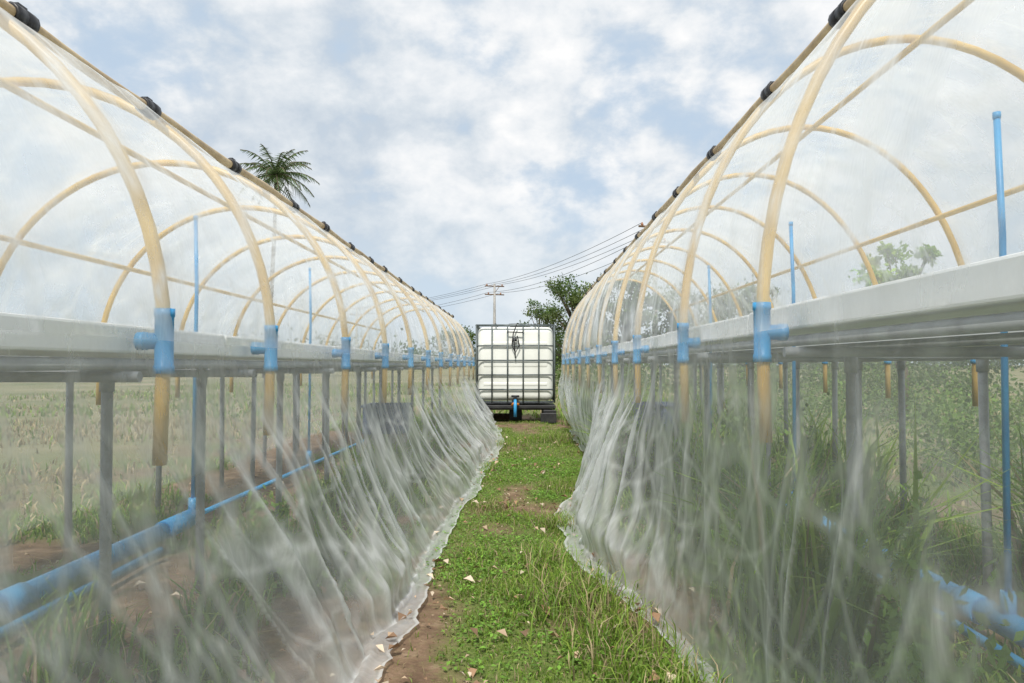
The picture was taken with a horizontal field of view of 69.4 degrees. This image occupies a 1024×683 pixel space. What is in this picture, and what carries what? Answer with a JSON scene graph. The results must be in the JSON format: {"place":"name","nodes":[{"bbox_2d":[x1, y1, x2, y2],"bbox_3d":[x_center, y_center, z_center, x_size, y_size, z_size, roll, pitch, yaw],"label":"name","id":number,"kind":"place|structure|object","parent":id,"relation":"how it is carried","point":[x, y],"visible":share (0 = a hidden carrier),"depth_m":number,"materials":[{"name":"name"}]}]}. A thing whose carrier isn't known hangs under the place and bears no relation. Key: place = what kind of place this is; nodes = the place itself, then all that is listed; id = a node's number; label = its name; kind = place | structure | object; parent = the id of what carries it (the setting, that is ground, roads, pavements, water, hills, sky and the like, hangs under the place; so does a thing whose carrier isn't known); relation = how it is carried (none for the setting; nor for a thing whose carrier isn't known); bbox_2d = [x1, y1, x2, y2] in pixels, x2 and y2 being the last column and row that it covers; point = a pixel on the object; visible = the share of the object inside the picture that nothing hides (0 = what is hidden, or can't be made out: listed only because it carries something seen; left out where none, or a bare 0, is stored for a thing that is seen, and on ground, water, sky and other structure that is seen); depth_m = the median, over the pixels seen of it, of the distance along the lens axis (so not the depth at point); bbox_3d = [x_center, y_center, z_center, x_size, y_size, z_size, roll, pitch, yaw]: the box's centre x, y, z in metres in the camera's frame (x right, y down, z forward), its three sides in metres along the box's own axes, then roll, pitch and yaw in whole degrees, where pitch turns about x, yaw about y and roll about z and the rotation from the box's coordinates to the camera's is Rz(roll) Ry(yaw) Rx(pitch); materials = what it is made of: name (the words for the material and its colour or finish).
{"place":"outdoors","nodes":[
{"label":"outdoors","id":0,"kind":"place"},
{"bbox_2d":[0,365,1023,682],"bbox_3d":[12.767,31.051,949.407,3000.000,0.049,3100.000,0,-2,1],"label":"ground","id":1,"kind":"structure","parent":0,"point":[294,625],"depth_m":3.58,"materials":[{"name":"soil"}]},
{"bbox_2d":[0,216,363,638],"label":"drain pipe","id":2,"kind":"object","parent":1,"relation":"on","point":[172,526],"visible":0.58,"depth_m":3.20,"materials":[{"name":"blue plastic"}]},
{"bbox_2d":[0,312,467,660],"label":"hydroponic table","id":3,"kind":"object","parent":1,"relation":"on","point":[70,352],"visible":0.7,"depth_m":2.20,"materials":[{"name":"white plastic"}]},
{"bbox_2d":[0,0,502,682],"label":"greenhouse tunnel","id":4,"kind":"structure","parent":1,"relation":"on","point":[102,146],"depth_m":2.19,"materials":[{"name":"clear plastic"}]},
{"bbox_2d":[239,144,319,377],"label":"palm tree","id":5,"kind":"object","parent":1,"relation":"on","point":[275,173],"visible":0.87,"depth_m":50.29,"materials":[{"name":"green plant"}]},
{"bbox_2d":[350,308,359,347],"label":"utility pole","id":6,"kind":"object","parent":1,"relation":"on","point":[356,325],"visible":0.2,"depth_m":98.32,"materials":[{"name":"concrete"}]},
{"bbox_2d":[361,403,411,459],"bbox_3d":[-1.065,0.808,6.292,0.358,0.555,0.450,0,-2,1],"label":"plastic crate","id":7,"kind":"object","parent":1,"relation":"on","point":[389,410],"visible":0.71,"depth_m":6.09,"materials":[{"name":"plastic"}]},
{"bbox_2d":[429,325,475,374],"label":"tree","id":8,"kind":"object","parent":1,"relation":"on","point":[471,335],"visible":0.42,"depth_m":59.91,"materials":[{"name":"green plant"}]},
{"bbox_2d":[485,283,503,323],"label":"utility pole","id":9,"kind":"object","parent":1,"relation":"on","point":[494,286],"visible":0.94,"depth_m":70.10,"materials":[{"name":"concrete"}]},
{"bbox_2d":[366,223,662,313],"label":"power lines","id":10,"kind":"object","parent":9,"relation":"attached to","point":[541,272],"visible":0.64,"depth_m":55.71,"materials":[{"name":"black metal"}]},
{"bbox_2d":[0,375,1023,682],"bbox_3d":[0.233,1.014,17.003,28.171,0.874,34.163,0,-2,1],"label":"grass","id":11,"kind":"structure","parent":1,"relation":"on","point":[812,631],"depth_m":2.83,"materials":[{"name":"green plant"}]},
{"bbox_2d":[474,323,555,422],"bbox_3d":[0.056,0.483,11.594,1.240,1.530,1.254,0,-2,1],"label":"water tank","id":12,"kind":"object","parent":1,"relation":"on","point":[515,363],"visible":0.92,"depth_m":11.21,"materials":[{"name":"white plastic"},{"name":"steel"},{"name":"black plastic"}]},
{"bbox_2d":[18,435,1023,682],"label":"fallen leaves","id":13,"kind":"object","parent":1,"relation":"on","point":[241,673],"visible":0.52,"depth_m":2.67,"materials":[{"name":"brown plant"}]},
{"bbox_2d":[353,450,690,679],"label":"soil clods","id":14,"kind":"object","parent":1,"relation":"on","point":[397,634],"visible":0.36,"depth_m":2.60,"materials":[{"name":"brown soil"}]},
{"bbox_2d":[516,298,571,367],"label":"tree","id":15,"kind":"object","parent":1,"relation":"on","point":[542,316],"visible":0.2,"depth_m":41.89,"materials":[{"name":"green plant"}]},
{"bbox_2d":[413,456,736,682],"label":"clover weeds","id":16,"kind":"object","parent":1,"relation":"on","point":[500,571],"visible":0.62,"depth_m":3.12,"materials":[{"name":"green plant"}]},
{"bbox_2d":[537,273,620,382],"bbox_3d":[3.244,-0.766,36.201,4.399,5.715,4.204,-1,-2,38],"label":"tree","id":17,"kind":"object","parent":1,"relation":"on","point":[574,298],"visible":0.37,"depth_m":35.70,"materials":[{"name":"green plant"}]},
{"bbox_2d":[175,325,1023,369],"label":"distant trees","id":18,"kind":"object","parent":1,"relation":"on","point":[420,352],"visible":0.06,"depth_m":138.88,"materials":[{"name":"green plant"}]},
{"bbox_2d":[579,272,659,378],"bbox_3d":[4.785,-0.662,32.833,3.737,5.289,3.687,0,-2,1],"label":"tree","id":19,"kind":"object","parent":1,"relation":"on","point":[629,301],"visible":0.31,"depth_m":32.35,"materials":[{"name":"green plant"}]},
{"bbox_2d":[240,370,1023,682],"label":"leafy weeds","id":20,"kind":"object","parent":1,"relation":"on","point":[968,671],"visible":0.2,"depth_m":2.13,"materials":[{"name":"green plant"}]},
{"bbox_2d":[638,222,668,377],"bbox_3d":[7.737,-2.161,39.988,1.901,8.600,0.338,1,-2,-24],"label":"utility pole","id":21,"kind":"object","parent":1,"relation":"on","point":[654,265],"visible":0.27,"depth_m":39.88,"materials":[{"name":"concrete"}]},
{"bbox_2d":[631,402,679,449],"bbox_3d":[1.257,0.813,6.461,0.358,0.555,0.450,0,-2,1],"label":"plastic crate","id":22,"kind":"object","parent":1,"relation":"on","point":[660,409],"visible":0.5,"depth_m":6.26,"materials":[{"name":"plastic"}]},
{"bbox_2d":[642,283,738,386],"bbox_3d":[7.149,-0.331,29.976,4.142,4.451,3.949,0,-2,1],"label":"tree","id":23,"kind":"object","parent":1,"relation":"on","point":[663,305],"visible":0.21,"depth_m":29.71,"materials":[{"name":"green plant"}]},
{"bbox_2d":[702,274,789,378],"bbox_3d":[10.396,-0.437,34.110,4.974,4.934,5.042,-2,-3,44],"label":"tree","id":24,"kind":"object","parent":1,"relation":"on","point":[744,294],"visible":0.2,"depth_m":32.82,"materials":[{"name":"green plant"}]},
{"bbox_2d":[555,338,1023,396],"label":"shrub row","id":25,"kind":"object","parent":1,"relation":"on","point":[645,375],"visible":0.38,"depth_m":23.15,"materials":[{"name":"green plant"}]},
{"bbox_2d":[557,0,1023,682],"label":"greenhouse tunnel","id":26,"kind":"structure","parent":1,"relation":"on","point":[875,154],"depth_m":2.48,"materials":[{"name":"clear plastic"}]},
{"bbox_2d":[570,251,1023,595],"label":"hydroponic table","id":27,"kind":"object","parent":1,"relation":"on","point":[900,321],"visible":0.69,"depth_m":1.68,"materials":[{"name":"white plastic"}]},
{"bbox_2d":[658,360,1023,521],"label":"bushes","id":28,"kind":"object","parent":1,"relation":"on","point":[928,415],"visible":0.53,"depth_m":7.14,"materials":[{"name":"green plant"}]},
{"bbox_2d":[707,111,1023,671],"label":"drain pipe","id":29,"kind":"object","parent":1,"relation":"on","point":[1012,618],"visible":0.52,"depth_m":2.26,"materials":[{"name":"blue plastic"}]},
{"bbox_2d":[848,240,942,421],"bbox_3d":[6.027,-0.159,11.626,1.229,2.909,1.416,0,-2,1],"label":"tree","id":30,"kind":"object","parent":1,"relation":"on","point":[888,252],"visible":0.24,"depth_m":11.45,"materials":[{"name":"green plant"}]},
{"bbox_2d":[0,0,1023,364],"label":"sky","id":31,"kind":"structure","parent":0,"point":[457,145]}
]}

